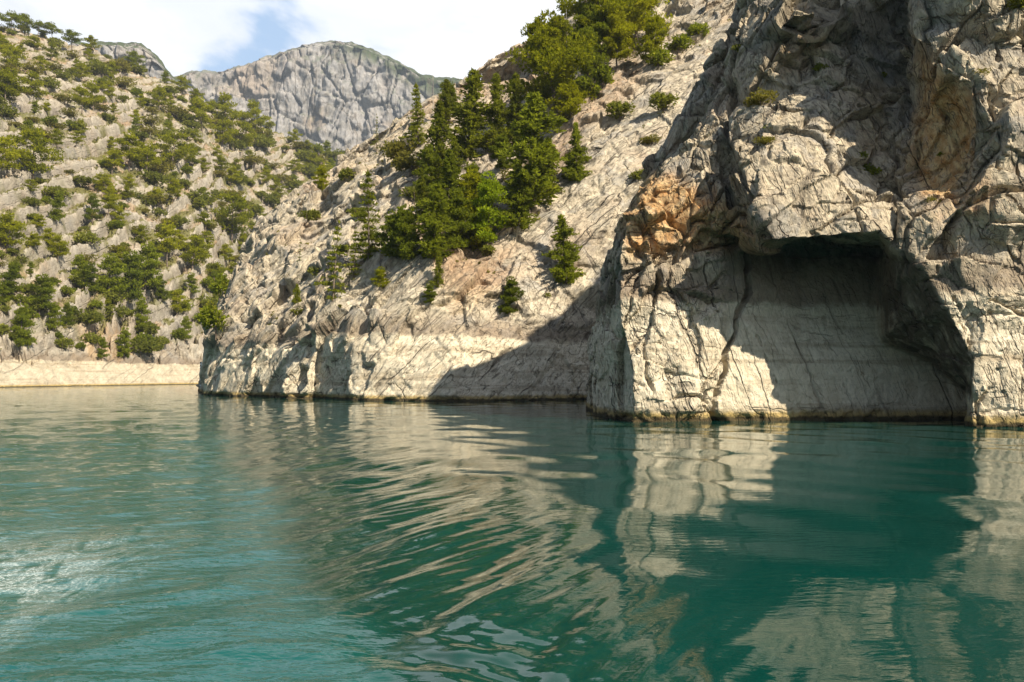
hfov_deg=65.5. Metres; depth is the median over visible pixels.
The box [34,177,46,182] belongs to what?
shrub
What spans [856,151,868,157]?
shrub
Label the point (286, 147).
shrub
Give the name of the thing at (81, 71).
pine tree
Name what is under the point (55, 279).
shrub
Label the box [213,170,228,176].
olive shrub
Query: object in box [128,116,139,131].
young pine
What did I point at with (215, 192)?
shrub
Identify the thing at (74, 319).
shrub
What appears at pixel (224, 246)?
pine tree
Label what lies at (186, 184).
shrub
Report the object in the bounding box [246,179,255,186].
shrub
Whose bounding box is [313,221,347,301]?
fir tree
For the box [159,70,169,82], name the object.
young pine
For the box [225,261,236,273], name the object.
pine tree
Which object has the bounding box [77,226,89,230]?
shrub
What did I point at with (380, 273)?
young pine
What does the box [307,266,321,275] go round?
shrub
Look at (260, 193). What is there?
shrub
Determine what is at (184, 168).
shrub
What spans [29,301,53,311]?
shrub
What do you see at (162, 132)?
shrub
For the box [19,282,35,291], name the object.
shrub
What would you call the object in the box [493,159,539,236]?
fir tree
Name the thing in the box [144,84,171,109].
pine tree
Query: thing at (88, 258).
olive shrub
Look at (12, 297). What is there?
shrub
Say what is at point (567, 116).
olive shrub
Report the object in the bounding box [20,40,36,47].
shrub
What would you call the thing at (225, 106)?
pine tree
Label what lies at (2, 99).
shrub
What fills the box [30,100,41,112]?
young pine
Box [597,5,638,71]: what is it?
pine tree
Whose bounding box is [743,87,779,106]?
olive shrub
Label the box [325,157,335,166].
young pine
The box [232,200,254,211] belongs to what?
olive shrub
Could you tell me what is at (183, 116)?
shrub
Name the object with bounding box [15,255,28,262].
shrub
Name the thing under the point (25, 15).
umbrella pine
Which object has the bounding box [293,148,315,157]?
shrub
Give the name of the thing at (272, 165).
olive shrub
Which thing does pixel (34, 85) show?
pine tree
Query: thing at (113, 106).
pine tree
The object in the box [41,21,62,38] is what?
umbrella pine
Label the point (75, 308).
shrub
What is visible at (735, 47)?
shrub
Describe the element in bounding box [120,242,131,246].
shrub
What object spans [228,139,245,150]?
shrub
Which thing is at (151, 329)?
shrub
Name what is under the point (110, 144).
pine tree
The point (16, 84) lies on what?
pine tree
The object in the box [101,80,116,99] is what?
pine tree
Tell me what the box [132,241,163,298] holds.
young pine
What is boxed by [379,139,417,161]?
olive shrub
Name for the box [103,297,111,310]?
pine tree
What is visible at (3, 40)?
pine tree
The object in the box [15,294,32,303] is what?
shrub
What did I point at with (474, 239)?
young pine
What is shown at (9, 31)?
shrub
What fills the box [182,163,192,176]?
pine tree
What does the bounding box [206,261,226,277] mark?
pine tree
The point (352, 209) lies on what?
shrub
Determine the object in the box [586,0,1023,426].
cliff
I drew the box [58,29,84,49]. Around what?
umbrella pine
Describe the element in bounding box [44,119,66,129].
olive shrub
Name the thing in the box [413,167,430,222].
fir tree
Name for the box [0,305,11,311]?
shrub
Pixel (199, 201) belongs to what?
shrub
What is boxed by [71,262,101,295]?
young pine
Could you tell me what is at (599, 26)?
pine tree
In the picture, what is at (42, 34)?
shrub
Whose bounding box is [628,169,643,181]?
shrub
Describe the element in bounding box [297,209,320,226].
shrub
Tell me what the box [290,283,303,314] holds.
fir tree
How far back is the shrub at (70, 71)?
524.28 m
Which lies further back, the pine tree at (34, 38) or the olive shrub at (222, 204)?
the pine tree at (34, 38)
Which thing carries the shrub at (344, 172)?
on the rocky slope
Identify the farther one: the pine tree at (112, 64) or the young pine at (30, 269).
the pine tree at (112, 64)
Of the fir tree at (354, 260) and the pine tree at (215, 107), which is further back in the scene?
the pine tree at (215, 107)
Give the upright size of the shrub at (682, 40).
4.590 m
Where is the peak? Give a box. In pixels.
[69,41,205,101]
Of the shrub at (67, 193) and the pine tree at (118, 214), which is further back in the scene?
the pine tree at (118, 214)
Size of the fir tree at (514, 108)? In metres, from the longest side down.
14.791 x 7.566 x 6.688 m
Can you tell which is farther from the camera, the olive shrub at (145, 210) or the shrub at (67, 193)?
the olive shrub at (145, 210)
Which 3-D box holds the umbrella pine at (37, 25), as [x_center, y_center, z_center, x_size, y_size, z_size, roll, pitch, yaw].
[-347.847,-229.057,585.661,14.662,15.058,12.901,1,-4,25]
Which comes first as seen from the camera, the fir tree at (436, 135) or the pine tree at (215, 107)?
the fir tree at (436, 135)
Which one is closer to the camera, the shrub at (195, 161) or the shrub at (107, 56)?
the shrub at (195, 161)
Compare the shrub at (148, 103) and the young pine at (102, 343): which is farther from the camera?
the shrub at (148, 103)
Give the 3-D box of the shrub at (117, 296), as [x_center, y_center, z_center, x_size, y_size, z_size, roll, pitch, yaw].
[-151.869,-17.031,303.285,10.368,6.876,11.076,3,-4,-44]
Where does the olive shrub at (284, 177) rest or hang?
on the hillside
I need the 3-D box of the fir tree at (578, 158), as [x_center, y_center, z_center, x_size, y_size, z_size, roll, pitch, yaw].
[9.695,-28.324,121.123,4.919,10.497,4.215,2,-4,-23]
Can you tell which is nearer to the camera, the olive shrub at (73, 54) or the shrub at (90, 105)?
the shrub at (90, 105)
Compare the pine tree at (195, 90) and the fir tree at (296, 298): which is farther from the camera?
the pine tree at (195, 90)
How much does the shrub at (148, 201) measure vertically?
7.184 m
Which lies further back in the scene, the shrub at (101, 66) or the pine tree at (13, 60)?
the shrub at (101, 66)
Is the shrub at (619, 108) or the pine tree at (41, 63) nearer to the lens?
the shrub at (619, 108)
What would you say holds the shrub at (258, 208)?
on the hillside
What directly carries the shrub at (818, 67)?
on the cliff
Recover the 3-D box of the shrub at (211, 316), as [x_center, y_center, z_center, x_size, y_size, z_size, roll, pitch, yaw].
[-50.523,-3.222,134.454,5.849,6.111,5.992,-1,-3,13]
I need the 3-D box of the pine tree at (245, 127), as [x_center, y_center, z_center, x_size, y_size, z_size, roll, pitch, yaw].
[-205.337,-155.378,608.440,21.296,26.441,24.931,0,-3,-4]
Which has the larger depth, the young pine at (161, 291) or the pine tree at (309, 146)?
the pine tree at (309, 146)
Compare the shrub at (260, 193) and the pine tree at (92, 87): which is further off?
the shrub at (260, 193)
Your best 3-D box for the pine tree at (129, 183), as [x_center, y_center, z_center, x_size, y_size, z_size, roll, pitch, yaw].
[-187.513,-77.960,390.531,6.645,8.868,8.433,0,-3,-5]
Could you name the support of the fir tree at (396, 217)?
on the rocky slope
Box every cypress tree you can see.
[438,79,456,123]
[443,135,465,186]
[480,72,514,159]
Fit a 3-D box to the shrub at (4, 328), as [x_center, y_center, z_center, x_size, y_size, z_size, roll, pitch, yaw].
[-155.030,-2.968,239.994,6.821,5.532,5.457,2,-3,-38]
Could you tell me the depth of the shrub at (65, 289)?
284.82 m
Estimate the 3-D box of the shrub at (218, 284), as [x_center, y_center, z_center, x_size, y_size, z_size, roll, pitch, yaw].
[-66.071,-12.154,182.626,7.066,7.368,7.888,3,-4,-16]
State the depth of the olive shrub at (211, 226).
415.78 m
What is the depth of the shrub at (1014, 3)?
47.67 m
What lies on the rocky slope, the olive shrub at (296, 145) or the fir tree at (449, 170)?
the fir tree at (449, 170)
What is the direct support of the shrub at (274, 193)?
on the hillside
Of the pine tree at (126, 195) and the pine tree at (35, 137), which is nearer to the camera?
the pine tree at (35, 137)
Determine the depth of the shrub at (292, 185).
609.94 m
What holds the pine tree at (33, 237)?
on the hillside
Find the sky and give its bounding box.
[0,0,576,79]
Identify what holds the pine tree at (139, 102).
on the hillside
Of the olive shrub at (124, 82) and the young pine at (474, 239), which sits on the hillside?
the olive shrub at (124, 82)
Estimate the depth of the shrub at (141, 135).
455.28 m
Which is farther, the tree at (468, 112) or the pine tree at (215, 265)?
the pine tree at (215, 265)
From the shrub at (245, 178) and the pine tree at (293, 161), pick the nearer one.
the shrub at (245, 178)
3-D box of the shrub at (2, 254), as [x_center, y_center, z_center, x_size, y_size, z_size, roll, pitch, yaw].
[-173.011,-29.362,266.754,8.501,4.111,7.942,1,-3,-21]
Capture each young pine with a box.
[0,261,24,294]
[0,282,10,305]
[9,302,37,355]
[24,273,56,318]
[26,261,34,273]
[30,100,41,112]
[44,301,63,331]
[45,190,66,221]
[61,302,74,328]
[70,254,87,287]
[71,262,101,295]
[82,192,102,223]
[92,253,128,293]
[97,336,110,360]
[114,250,147,307]
[115,327,132,360]
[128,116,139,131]
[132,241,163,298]
[133,296,151,330]
[152,273,172,301]
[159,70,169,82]
[176,316,193,343]
[183,272,200,297]
[208,270,221,294]
[262,158,272,170]
[267,129,276,141]
[311,165,329,195]
[322,140,330,152]
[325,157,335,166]
[370,266,389,287]
[373,209,400,257]
[422,283,437,307]
[439,81,460,109]
[448,202,477,240]
[456,161,481,197]
[459,197,492,251]
[469,170,512,243]
[489,133,513,168]
[497,276,525,313]
[545,78,586,115]
[561,153,578,180]
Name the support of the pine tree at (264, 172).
on the hillside
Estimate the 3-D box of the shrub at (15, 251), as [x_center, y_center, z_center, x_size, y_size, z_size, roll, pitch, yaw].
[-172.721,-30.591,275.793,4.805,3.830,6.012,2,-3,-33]
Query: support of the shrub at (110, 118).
on the hillside
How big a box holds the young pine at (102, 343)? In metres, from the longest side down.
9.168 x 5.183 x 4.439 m
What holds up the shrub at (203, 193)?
on the hillside
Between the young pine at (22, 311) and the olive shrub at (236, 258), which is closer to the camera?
the young pine at (22, 311)
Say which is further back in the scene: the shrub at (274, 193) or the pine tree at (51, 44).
the shrub at (274, 193)
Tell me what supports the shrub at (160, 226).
on the hillside
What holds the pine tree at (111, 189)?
on the hillside
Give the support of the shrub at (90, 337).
on the hillside
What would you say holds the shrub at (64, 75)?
on the hillside
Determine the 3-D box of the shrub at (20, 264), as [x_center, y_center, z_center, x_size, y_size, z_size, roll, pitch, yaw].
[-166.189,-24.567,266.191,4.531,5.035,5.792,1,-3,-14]
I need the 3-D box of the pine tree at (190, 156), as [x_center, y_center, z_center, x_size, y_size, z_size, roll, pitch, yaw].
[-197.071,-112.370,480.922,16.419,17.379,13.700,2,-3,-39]
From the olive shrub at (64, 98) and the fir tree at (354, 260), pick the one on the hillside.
the olive shrub at (64, 98)
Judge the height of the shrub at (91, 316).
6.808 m
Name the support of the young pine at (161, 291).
on the hillside
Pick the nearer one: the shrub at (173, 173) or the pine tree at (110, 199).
the pine tree at (110, 199)
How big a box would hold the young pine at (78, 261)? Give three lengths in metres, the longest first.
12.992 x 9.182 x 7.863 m
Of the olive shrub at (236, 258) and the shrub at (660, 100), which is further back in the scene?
the olive shrub at (236, 258)
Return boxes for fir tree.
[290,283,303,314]
[297,242,302,283]
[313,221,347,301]
[345,169,386,260]
[346,227,361,279]
[370,114,380,153]
[387,203,424,260]
[389,206,414,257]
[398,82,427,146]
[411,143,441,197]
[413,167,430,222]
[414,182,459,261]
[417,100,452,179]
[423,147,471,220]
[428,251,444,287]
[440,187,479,249]
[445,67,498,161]
[458,168,492,222]
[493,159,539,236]
[495,91,567,212]
[502,70,535,146]
[541,136,564,194]
[541,214,585,284]
[561,122,592,181]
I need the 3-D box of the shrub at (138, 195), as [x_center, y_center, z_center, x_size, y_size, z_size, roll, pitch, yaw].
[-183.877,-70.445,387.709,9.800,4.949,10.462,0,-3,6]
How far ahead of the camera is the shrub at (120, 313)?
298.44 m
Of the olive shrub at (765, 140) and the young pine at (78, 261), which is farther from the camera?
the young pine at (78, 261)
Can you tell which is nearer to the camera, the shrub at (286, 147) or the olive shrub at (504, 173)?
the olive shrub at (504, 173)
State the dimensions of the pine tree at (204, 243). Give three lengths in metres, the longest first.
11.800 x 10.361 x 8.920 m
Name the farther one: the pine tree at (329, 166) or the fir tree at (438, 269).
the pine tree at (329, 166)
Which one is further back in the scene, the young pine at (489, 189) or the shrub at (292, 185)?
the shrub at (292, 185)
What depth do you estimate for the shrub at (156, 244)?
360.28 m
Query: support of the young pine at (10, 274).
on the hillside
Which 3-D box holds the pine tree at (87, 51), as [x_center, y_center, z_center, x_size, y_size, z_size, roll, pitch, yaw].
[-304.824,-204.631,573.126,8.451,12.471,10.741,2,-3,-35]
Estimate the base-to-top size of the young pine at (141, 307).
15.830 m
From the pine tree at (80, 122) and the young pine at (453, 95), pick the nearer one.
the young pine at (453, 95)
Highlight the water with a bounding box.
[0,384,1023,681]
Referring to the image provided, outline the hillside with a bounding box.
[0,28,335,387]
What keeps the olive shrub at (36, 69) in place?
on the hillside
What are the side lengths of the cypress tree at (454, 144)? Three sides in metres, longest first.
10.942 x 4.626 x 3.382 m
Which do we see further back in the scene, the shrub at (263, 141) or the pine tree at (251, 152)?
the shrub at (263, 141)
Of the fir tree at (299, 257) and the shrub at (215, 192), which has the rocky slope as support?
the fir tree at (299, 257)
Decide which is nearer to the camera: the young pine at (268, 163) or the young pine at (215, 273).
the young pine at (215, 273)
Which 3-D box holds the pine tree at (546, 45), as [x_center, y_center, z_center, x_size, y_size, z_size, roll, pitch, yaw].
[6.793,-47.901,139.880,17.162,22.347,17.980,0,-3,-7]
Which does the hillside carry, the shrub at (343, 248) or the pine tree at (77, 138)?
the pine tree at (77, 138)
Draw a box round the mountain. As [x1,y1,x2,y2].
[174,40,462,158]
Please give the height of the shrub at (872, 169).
1.264 m
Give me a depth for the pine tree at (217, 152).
532.63 m
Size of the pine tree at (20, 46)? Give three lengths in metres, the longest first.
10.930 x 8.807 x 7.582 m
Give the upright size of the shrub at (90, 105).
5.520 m
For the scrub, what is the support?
on the hillside
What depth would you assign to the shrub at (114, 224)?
346.27 m
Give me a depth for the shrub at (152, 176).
408.52 m
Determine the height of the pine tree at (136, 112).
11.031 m
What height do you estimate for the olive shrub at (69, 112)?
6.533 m
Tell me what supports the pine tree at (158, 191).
on the hillside
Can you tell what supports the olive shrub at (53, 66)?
on the hillside
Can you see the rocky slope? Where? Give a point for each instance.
(395, 339)
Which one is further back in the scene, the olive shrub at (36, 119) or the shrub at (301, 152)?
the shrub at (301, 152)
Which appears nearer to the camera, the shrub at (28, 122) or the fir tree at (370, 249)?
the fir tree at (370, 249)
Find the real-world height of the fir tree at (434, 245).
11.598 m
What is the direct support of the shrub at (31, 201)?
on the hillside
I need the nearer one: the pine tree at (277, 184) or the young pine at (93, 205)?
the young pine at (93, 205)
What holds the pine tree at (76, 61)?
on the hillside
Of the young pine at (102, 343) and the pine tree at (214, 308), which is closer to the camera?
the young pine at (102, 343)
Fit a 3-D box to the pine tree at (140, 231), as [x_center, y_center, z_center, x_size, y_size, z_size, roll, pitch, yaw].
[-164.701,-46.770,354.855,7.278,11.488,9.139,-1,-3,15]
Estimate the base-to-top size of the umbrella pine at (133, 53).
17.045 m
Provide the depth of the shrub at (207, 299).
357.55 m
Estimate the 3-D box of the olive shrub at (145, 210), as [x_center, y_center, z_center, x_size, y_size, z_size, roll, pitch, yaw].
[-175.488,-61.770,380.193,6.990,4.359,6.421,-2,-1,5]
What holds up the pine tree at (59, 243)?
on the hillside
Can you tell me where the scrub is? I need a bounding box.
[0,31,321,349]
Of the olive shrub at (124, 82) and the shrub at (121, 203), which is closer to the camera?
the shrub at (121, 203)
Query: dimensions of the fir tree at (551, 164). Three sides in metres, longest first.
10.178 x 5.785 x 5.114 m
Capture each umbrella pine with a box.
[0,10,29,30]
[17,13,33,32]
[29,20,45,32]
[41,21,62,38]
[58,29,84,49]
[123,50,145,72]
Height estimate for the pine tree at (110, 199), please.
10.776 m
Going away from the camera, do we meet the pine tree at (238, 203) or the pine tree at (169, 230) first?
the pine tree at (169, 230)
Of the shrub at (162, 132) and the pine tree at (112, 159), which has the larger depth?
the shrub at (162, 132)
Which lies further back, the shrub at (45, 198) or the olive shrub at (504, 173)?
the shrub at (45, 198)
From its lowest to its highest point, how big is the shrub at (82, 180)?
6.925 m
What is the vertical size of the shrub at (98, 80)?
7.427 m
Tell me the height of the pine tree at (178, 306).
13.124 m
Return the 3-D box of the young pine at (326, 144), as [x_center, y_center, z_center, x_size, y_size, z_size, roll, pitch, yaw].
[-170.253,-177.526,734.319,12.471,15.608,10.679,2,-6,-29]
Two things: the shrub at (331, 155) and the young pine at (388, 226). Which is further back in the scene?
the shrub at (331, 155)
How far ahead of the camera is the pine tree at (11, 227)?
274.80 m
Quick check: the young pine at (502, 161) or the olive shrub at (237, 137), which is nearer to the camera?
the young pine at (502, 161)
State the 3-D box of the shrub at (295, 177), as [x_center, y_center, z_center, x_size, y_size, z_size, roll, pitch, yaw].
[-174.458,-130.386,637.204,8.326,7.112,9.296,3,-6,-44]
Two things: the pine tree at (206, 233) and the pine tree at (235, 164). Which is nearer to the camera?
the pine tree at (206, 233)
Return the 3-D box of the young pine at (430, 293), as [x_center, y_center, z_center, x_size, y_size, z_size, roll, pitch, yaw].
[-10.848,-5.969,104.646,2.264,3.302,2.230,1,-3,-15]
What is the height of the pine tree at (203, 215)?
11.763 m
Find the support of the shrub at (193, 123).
on the hillside
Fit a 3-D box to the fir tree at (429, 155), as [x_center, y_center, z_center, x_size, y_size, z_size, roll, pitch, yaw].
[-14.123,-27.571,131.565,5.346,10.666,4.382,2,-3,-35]
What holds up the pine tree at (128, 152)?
on the hillside
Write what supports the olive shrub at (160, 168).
on the hillside
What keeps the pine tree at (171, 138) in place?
on the hillside
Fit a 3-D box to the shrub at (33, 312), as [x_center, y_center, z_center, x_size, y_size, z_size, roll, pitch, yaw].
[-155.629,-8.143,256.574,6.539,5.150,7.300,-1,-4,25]
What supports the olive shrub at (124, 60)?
on the hillside
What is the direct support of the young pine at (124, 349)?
on the hillside
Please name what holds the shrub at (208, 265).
on the hillside
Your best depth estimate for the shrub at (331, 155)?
727.02 m
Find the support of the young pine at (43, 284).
on the hillside
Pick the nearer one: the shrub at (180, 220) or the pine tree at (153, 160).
the shrub at (180, 220)
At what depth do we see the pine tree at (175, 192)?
404.75 m
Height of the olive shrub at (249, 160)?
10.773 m
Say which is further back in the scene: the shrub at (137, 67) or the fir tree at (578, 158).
the shrub at (137, 67)
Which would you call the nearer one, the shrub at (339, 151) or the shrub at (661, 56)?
the shrub at (661, 56)
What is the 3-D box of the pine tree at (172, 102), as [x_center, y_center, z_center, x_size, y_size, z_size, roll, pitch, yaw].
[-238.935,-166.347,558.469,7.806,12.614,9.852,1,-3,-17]
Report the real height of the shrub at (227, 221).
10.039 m
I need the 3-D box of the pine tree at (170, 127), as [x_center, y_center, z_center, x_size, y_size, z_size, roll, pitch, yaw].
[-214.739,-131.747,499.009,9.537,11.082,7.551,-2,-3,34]
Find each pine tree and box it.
[0,36,8,47]
[0,43,17,57]
[0,44,28,66]
[0,67,32,107]
[0,68,20,101]
[0,135,30,175]
[0,211,29,253]
[6,125,64,179]
[14,70,49,97]
[15,43,28,55]
[21,178,40,193]
[24,34,44,49]
[24,231,43,253]
[30,213,46,228]
[31,55,50,70]
[39,227,59,250]
[41,41,61,60]
[41,101,50,110]
[45,235,70,261]
[49,128,67,148]
[67,130,86,145]
[68,84,92,112]
[70,61,92,80]
[71,58,80,67]
[72,118,90,132]
[79,35,101,50]
[83,49,94,59]
[83,80,104,110]
[92,172,116,193]
[97,80,104,90]
[100,193,117,214]
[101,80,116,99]
[101,187,121,202]
[102,147,124,173]
[103,73,117,84]
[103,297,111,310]
[105,60,120,74]
[106,129,153,170]
[107,136,117,148]
[109,103,119,114]
[109,204,130,223]
[115,246,129,266]
[120,185,133,198]
[121,173,136,187]
[128,109,145,123]
[131,224,150,244]
[134,94,146,106]
[135,143,165,169]
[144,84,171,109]
[147,187,163,206]
[148,130,197,163]
[154,220,180,266]
[163,122,176,134]
[165,112,173,120]
[167,96,176,108]
[167,178,184,198]
[169,75,192,92]
[169,289,191,315]
[173,142,200,162]
[175,233,188,244]
[176,234,214,272]
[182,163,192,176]
[186,95,214,132]
[189,88,204,98]
[189,128,202,142]
[191,241,208,254]
[195,210,213,230]
[199,158,211,171]
[199,300,216,310]
[201,230,215,243]
[205,118,238,149]
[206,92,241,127]
[206,99,221,113]
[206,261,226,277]
[210,191,254,242]
[212,144,222,156]
[212,155,230,176]
[218,243,234,261]
[224,165,241,186]
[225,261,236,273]
[230,157,244,172]
[231,120,257,151]
[233,232,246,250]
[239,99,271,132]
[242,149,255,156]
[257,170,274,182]
[267,177,288,195]
[285,158,304,171]
[288,128,302,139]
[301,140,313,151]
[304,152,323,169]
[321,161,332,171]
[502,9,596,115]
[555,0,635,55]
[567,3,617,75]
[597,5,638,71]
[616,0,673,55]
[630,10,668,62]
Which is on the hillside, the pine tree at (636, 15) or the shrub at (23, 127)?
the shrub at (23, 127)
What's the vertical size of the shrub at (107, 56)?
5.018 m
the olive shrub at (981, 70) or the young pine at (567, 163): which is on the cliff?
the olive shrub at (981, 70)
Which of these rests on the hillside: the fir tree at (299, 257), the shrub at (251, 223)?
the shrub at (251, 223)
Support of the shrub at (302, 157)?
on the hillside
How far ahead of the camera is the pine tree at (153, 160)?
419.42 m
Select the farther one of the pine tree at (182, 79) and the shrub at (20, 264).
the pine tree at (182, 79)
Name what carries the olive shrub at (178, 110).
on the hillside
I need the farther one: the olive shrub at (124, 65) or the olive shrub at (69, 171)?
the olive shrub at (124, 65)
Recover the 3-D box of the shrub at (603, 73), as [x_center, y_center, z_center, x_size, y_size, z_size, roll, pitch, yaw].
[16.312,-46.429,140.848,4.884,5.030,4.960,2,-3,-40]
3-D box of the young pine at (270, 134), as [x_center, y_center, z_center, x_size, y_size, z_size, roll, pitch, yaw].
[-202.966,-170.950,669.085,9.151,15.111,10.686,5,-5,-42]
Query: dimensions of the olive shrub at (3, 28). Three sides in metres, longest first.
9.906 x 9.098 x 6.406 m
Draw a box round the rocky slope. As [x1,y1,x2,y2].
[196,0,735,400]
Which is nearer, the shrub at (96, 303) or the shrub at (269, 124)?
the shrub at (96, 303)
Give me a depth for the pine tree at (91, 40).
585.98 m
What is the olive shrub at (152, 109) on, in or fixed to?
on the hillside
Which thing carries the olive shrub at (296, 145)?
on the hillside
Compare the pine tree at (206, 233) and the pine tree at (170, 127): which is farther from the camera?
the pine tree at (170, 127)
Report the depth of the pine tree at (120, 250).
323.25 m
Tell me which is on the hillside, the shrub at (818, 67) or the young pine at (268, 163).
the young pine at (268, 163)
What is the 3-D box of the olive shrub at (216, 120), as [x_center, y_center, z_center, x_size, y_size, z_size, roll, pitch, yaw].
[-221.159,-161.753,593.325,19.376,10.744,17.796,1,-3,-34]
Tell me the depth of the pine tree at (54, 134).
366.81 m
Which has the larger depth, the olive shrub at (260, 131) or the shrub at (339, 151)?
the shrub at (339, 151)
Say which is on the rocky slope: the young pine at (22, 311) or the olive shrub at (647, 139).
the olive shrub at (647, 139)
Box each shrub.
[0,23,10,31]
[0,63,19,72]
[0,96,10,103]
[0,103,20,117]
[0,250,10,258]
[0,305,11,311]
[0,323,9,334]
[4,294,15,299]
[6,29,16,34]
[6,120,22,125]
[6,247,18,256]
[8,331,29,339]
[10,260,23,268]
[15,24,30,33]
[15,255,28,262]
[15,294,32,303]
[17,124,37,130]
[18,60,43,74]
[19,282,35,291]
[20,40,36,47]
[20,197,40,206]
[22,119,33,126]
[25,116,39,122]
[27,213,37,219]
[27,308,40,318]
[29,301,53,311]
[34,130,60,138]
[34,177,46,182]
[35,75,60,88]
[38,30,47,36]
[40,115,58,124]
[40,195,52,202]
[41,185,73,199]
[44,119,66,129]
[46,37,64,46]
[46,187,57,197]
[47,63,65,74]
[50,277,61,282]
[53,69,70,79]
[53,94,74,104]
[54,337,73,348]
[55,331,64,338]
[59,107,78,117]
[60,285,75,296]
[63,67,83,74]
[63,119,80,129]
[64,50,79,59]
[64,169,75,173]
[67,273,92,288]
[67,314,78,322]
[70,305,79,315]
[72,230,104,246]
[73,174,96,188]
[73,308,106,324]
[74,341,85,348]
[76,252,99,262]
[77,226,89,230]
[79,331,102,343]
[83,58,112,74]
[83,102,94,109]
[88,299,103,307]
[90,212,103,218]
[93,78,107,84]
[93,101,110,111]
[97,159,112,168]
[100,112,108,117]
[103,54,112,58]
[103,289,127,302]
[103,304,132,318]
[104,58,132,71]
[104,114,117,123]
[106,219,124,229]
[108,244,128,251]
[116,75,137,89]
[116,95,129,101]
[116,201,129,208]
[118,57,132,64]
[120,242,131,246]
[127,337,162,353]
[129,61,147,73]
[130,87,143,96]
[130,130,149,141]
[130,225,148,236]
[131,332,155,340]
[132,192,145,198]
[134,169,167,185]
[134,321,161,334]
[137,207,149,213]
[139,123,160,135]
[141,114,163,126]
[141,196,156,206]
[142,97,152,105]
[143,106,160,113]
[143,193,173,206]
[147,239,173,251]
[148,161,174,173]
[151,215,176,224]
[152,207,167,215]
[153,129,168,136]
[154,261,165,269]
[154,334,169,344]
[155,223,164,232]
[160,103,188,117]
[163,174,182,184]
[165,85,180,94]
[165,161,176,169]
[169,171,178,175]
[170,215,190,228]
[170,328,187,338]
[177,95,187,102]
[177,112,194,120]
[177,127,193,137]
[179,178,190,190]
[180,165,194,173]
[181,119,202,129]
[181,302,193,308]
[184,189,215,205]
[189,159,200,163]
[192,196,207,210]
[193,304,230,339]
[195,295,218,307]
[197,276,213,287]
[204,222,218,229]
[204,261,225,272]
[208,114,225,126]
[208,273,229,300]
[210,189,223,197]
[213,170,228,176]
[215,201,227,206]
[223,218,237,232]
[224,189,246,198]
[227,170,248,184]
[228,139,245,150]
[228,255,238,260]
[232,134,254,142]
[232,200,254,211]
[241,153,266,168]
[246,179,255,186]
[246,204,264,217]
[246,221,254,229]
[252,129,272,137]
[253,133,276,147]
[254,190,266,197]
[260,193,279,203]
[264,121,275,128]
[269,161,280,169]
[271,191,279,197]
[277,172,292,185]
[281,145,289,151]
[284,179,303,189]
[290,141,313,149]
[290,174,298,179]
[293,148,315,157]
[297,163,318,176]
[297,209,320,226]
[299,154,310,161]
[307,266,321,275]
[312,143,325,154]
[316,155,327,163]
[323,150,339,158]
[331,148,344,159]
[334,243,348,251]
[336,167,355,181]
[346,207,367,218]
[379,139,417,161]
[390,147,429,175]
[398,186,431,204]
[480,244,495,256]
[499,168,514,179]
[544,113,571,126]
[573,74,601,99]
[589,63,614,87]
[605,100,635,120]
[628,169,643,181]
[638,134,660,144]
[646,47,675,69]
[648,90,679,109]
[663,33,694,54]
[686,22,711,40]
[731,44,740,51]
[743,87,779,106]
[752,136,775,145]
[811,62,828,71]
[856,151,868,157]
[861,163,882,174]
[927,196,941,202]
[973,68,991,75]
[1006,0,1023,9]
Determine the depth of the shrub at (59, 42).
586.40 m
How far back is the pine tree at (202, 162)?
488.16 m
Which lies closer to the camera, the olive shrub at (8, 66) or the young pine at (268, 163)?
the olive shrub at (8, 66)
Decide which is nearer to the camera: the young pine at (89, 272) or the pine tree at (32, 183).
the young pine at (89, 272)
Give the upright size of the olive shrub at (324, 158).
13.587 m
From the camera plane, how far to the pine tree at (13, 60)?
457.94 m
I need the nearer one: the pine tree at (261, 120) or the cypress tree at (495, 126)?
the cypress tree at (495, 126)
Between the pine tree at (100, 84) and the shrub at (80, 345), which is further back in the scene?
the pine tree at (100, 84)
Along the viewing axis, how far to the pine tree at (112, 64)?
563.14 m
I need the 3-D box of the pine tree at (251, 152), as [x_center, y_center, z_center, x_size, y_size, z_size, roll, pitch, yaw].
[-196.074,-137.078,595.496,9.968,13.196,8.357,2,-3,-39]
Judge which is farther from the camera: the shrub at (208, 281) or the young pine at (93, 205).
the shrub at (208, 281)
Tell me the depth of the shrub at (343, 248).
124.10 m
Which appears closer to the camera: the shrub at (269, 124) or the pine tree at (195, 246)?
the pine tree at (195, 246)
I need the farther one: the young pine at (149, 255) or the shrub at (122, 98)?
the shrub at (122, 98)
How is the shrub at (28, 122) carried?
on the hillside
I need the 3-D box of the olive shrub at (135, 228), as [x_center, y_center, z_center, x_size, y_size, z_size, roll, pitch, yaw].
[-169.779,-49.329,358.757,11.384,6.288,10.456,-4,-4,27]
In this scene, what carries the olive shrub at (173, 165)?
on the hillside
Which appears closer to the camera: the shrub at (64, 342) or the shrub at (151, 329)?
the shrub at (64, 342)
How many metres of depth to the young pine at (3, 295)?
248.00 m
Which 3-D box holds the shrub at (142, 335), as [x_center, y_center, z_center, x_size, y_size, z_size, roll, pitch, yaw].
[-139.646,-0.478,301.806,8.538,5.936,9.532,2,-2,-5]
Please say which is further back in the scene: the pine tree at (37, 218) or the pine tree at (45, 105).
the pine tree at (45, 105)

